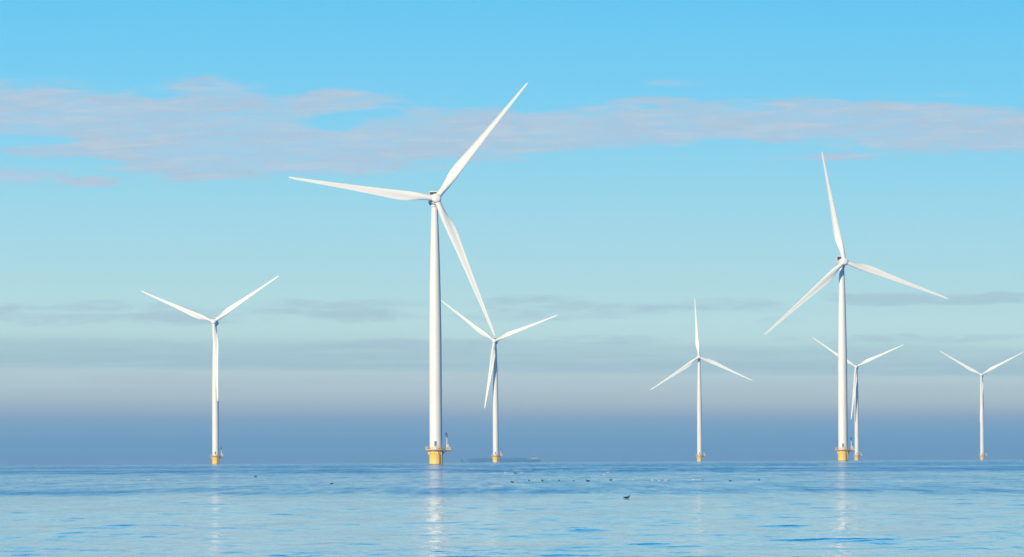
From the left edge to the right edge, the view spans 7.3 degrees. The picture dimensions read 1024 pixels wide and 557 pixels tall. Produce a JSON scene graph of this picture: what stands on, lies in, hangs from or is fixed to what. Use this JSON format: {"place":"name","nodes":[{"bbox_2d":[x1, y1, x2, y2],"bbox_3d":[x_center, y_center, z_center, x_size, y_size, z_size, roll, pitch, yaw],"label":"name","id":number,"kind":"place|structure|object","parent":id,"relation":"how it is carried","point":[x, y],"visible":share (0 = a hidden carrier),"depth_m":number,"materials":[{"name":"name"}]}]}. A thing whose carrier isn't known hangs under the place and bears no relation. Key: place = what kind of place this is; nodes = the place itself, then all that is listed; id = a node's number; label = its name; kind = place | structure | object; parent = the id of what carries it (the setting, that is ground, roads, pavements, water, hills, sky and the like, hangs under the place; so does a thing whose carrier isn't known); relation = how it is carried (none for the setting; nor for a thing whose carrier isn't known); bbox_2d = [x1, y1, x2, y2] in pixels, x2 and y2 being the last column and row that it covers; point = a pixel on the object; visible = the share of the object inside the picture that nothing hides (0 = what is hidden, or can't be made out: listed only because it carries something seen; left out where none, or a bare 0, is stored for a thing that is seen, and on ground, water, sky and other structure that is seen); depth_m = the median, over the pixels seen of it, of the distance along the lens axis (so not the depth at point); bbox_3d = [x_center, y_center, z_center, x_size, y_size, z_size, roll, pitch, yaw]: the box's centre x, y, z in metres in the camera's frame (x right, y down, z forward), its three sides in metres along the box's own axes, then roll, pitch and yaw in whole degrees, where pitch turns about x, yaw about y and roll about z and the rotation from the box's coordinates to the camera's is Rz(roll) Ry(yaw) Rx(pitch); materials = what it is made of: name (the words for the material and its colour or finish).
{"place":"outdoors","nodes":[
{"label":"outdoors","id":0,"kind":"place"},
{"bbox_2d":[0,459,1023,556],"bbox_3d":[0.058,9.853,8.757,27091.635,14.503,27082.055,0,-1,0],"label":"water","id":1,"kind":"structure","parent":0,"point":[909,508],"depth_m":367.77,"materials":[{"name":"blue liquid"}]},
{"bbox_2d":[141,276,278,463],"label":"wind turbine","id":2,"kind":"object","parent":1,"relation":"in","point":[215,454],"visible":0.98,"depth_m":5422.22,"materials":[{"name":"white metal"}]},
{"bbox_2d":[289,83,527,463],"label":"wind turbine","id":3,"kind":"object","parent":1,"relation":"in","point":[436,449],"visible":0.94,"depth_m":2904.76,"materials":[{"name":"white metal"}]},
{"bbox_2d":[441,300,556,461],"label":"wind turbine","id":4,"kind":"object","parent":1,"relation":"in","point":[493,366],"visible":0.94,"depth_m":6350.88,"materials":[{"name":"white metal"}]},
{"bbox_2d":[461,456,539,462],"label":"barge","id":5,"kind":"object","parent":1,"relation":"on","point":[487,460],"visible":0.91,"depth_m":10491.69,"materials":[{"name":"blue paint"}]},
{"bbox_2d":[650,299,751,460],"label":"wind turbine","id":6,"kind":"object","parent":1,"relation":"in","point":[699,455],"visible":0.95,"depth_m":7380.63,"materials":[{"name":"white metal"}]},
{"bbox_2d":[764,152,947,460],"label":"wind turbine","id":7,"kind":"object","parent":1,"relation":"in","point":[843,449],"visible":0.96,"depth_m":3874.49,"materials":[{"name":"white metal"}]},
{"bbox_2d":[812,337,903,459],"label":"wind turbine","id":8,"kind":"object","parent":1,"relation":"in","point":[856,455],"visible":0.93,"depth_m":8208.62,"materials":[{"name":"white metal"}]},
{"bbox_2d":[940,351,1022,459],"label":"wind turbine","id":9,"kind":"object","parent":1,"relation":"in","point":[981,455],"visible":0.93,"depth_m":9017.41,"materials":[{"name":"white metal"}]},
{"bbox_2d":[0,0,1023,464],"label":"sky","id":10,"kind":"structure","parent":0,"point":[653,158],"materials":[{"name":"blue"}]}
]}

